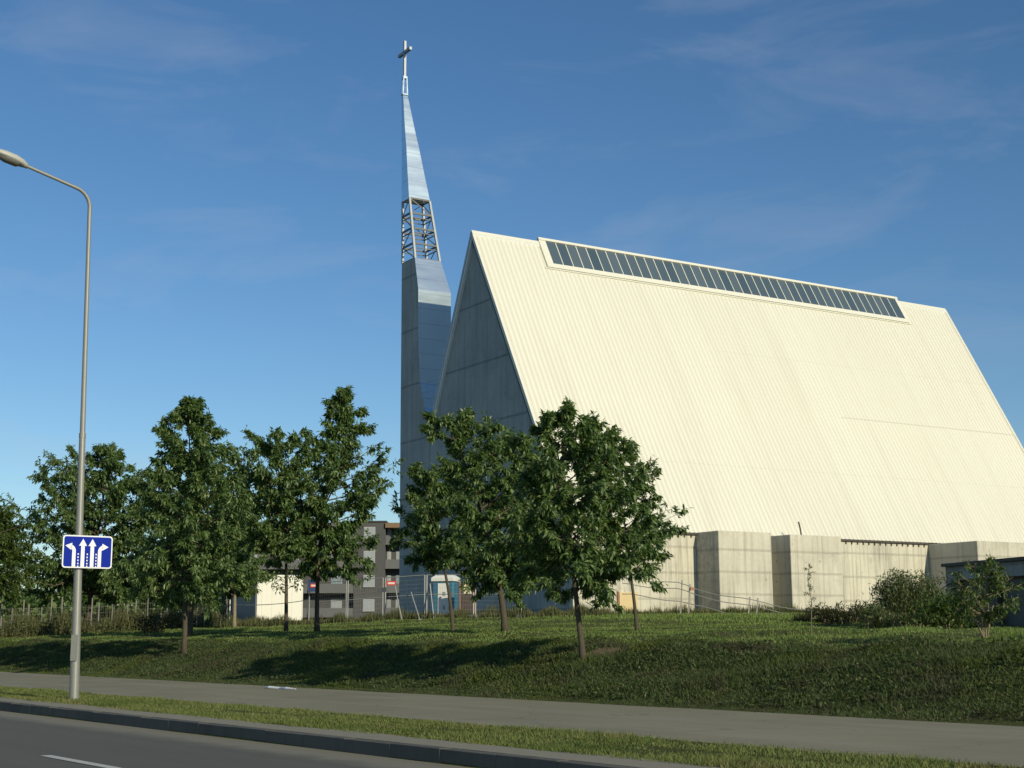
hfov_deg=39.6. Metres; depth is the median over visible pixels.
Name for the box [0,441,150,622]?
oak tree
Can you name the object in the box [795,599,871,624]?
shrub
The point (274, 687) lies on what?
plastic strip
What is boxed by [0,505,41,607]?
oak tree
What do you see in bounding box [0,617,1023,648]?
lawn grass
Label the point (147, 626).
shrub
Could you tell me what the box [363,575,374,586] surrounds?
window
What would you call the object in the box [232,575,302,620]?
site container
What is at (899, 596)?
willow bush
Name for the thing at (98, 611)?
fence
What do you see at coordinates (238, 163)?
sky
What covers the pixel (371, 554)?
window
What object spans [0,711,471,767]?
road
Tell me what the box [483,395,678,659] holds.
oak tree
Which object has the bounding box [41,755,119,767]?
lane marking
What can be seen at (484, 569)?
oak tree
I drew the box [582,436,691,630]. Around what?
oak tree
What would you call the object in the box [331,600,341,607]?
window
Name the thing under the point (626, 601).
timber board
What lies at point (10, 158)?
street lamp
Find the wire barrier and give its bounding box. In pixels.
[622,577,808,613]
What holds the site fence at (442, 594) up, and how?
on the ground at (657, 747)
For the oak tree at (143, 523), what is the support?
on the ground at (657, 747)
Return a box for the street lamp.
[0,149,91,699]
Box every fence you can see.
[0,596,227,629]
[229,600,306,617]
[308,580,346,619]
[344,577,383,622]
[383,575,424,618]
[423,574,473,618]
[474,587,521,617]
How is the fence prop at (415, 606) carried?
on the ground at (657, 747)
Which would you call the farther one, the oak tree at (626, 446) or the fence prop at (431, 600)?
the fence prop at (431, 600)
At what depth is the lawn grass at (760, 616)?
66.81 m
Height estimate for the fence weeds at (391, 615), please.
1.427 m
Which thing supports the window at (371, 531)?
in the apartment building at (384, 559)
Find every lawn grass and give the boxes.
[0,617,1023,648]
[302,611,1023,628]
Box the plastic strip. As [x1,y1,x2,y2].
[264,686,294,689]
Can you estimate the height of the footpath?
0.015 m
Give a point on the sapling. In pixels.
(808, 574)
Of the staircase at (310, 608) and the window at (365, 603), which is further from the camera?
the window at (365, 603)
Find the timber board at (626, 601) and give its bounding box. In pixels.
[617,591,637,612]
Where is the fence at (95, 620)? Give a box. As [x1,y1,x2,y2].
[0,606,232,637]
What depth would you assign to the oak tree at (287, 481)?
52.46 m
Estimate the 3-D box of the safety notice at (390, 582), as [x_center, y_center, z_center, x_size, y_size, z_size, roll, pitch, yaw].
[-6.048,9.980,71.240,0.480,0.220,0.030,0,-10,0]
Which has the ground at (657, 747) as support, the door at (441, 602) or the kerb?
the kerb
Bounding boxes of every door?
[70,635,77,660]
[438,583,448,613]
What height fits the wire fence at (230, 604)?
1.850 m
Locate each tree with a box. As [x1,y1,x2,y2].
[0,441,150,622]
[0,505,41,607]
[99,395,271,653]
[102,464,197,619]
[160,460,248,636]
[198,493,279,627]
[218,425,337,631]
[289,384,404,631]
[388,460,501,630]
[417,406,579,631]
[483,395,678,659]
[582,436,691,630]
[936,554,1023,637]
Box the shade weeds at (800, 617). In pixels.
[791,605,993,628]
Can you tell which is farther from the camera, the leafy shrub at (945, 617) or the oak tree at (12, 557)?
the oak tree at (12, 557)
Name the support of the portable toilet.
on the ground at (657, 747)
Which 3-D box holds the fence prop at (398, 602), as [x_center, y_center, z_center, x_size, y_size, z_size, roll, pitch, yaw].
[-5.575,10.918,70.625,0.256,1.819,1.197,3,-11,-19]
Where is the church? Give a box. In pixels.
[398,41,1023,614]
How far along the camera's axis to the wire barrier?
78.29 m
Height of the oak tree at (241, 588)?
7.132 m
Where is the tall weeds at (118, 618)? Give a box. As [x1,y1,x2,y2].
[0,602,231,637]
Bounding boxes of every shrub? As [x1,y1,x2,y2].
[126,612,172,633]
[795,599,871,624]
[903,588,982,628]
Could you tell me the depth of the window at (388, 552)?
183.48 m
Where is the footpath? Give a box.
[0,672,1023,766]
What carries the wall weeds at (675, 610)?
on the ground at (657, 747)
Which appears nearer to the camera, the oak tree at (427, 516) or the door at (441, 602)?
the oak tree at (427, 516)
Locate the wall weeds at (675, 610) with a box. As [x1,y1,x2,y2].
[594,602,846,614]
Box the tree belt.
[0,554,231,622]
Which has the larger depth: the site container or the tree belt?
the tree belt
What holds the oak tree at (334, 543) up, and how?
on the ground at (657, 747)
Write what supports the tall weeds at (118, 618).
on the ground at (657, 747)
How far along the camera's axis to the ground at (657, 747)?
27.41 m
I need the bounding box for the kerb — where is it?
[0,701,641,767]
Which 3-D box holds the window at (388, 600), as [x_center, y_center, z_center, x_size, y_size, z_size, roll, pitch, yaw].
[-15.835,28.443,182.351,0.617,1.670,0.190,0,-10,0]
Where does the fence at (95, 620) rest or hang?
on the ground at (657, 747)
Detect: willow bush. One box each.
[846,602,910,628]
[859,568,944,627]
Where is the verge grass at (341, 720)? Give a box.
[0,685,1023,767]
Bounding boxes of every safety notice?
[308,580,315,591]
[386,581,395,584]
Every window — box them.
[331,576,341,583]
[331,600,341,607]
[362,599,374,611]
[363,551,374,562]
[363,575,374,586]
[364,527,374,538]
[386,599,390,607]
[387,551,390,558]
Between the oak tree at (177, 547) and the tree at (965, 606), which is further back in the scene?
the oak tree at (177, 547)
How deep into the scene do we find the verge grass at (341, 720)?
17.08 m
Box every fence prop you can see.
[394,586,401,618]
[411,592,420,619]
[429,584,433,617]
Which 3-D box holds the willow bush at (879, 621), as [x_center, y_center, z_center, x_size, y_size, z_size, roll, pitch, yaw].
[12.172,7.878,47.268,2.342,1.360,2.167,0,-10,0]
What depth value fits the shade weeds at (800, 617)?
57.04 m
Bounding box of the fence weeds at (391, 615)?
[218,603,606,628]
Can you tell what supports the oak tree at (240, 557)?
on the ground at (657, 747)
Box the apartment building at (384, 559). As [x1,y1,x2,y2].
[197,521,399,619]
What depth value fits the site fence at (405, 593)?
71.52 m
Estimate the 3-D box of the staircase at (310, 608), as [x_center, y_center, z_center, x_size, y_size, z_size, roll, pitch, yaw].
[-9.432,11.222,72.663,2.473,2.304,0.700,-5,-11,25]
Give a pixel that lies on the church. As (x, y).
(850, 445)
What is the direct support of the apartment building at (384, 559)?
on the ground at (657, 747)
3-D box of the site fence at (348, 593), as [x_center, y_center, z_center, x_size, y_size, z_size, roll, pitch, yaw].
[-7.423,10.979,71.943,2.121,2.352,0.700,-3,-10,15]
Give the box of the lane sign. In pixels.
[61,535,112,568]
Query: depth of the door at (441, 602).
77.58 m
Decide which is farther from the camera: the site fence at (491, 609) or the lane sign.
the site fence at (491, 609)
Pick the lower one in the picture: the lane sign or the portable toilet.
the portable toilet
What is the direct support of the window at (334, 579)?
in the apartment building at (384, 559)
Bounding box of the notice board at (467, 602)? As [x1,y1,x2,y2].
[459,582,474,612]
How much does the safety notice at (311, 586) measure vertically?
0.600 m
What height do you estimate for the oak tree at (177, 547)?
8.234 m
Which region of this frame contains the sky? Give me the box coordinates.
[0,0,1023,611]
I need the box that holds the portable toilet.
[431,575,459,613]
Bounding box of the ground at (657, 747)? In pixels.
[0,614,1023,767]
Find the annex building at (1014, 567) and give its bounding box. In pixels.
[941,556,1023,626]
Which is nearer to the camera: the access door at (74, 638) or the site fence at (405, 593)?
the access door at (74, 638)
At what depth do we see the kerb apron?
16.62 m
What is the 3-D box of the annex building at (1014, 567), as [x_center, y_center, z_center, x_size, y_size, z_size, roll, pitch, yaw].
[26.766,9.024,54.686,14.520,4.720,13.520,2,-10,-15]
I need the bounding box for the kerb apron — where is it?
[0,697,719,767]
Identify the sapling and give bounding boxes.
[803,562,817,632]

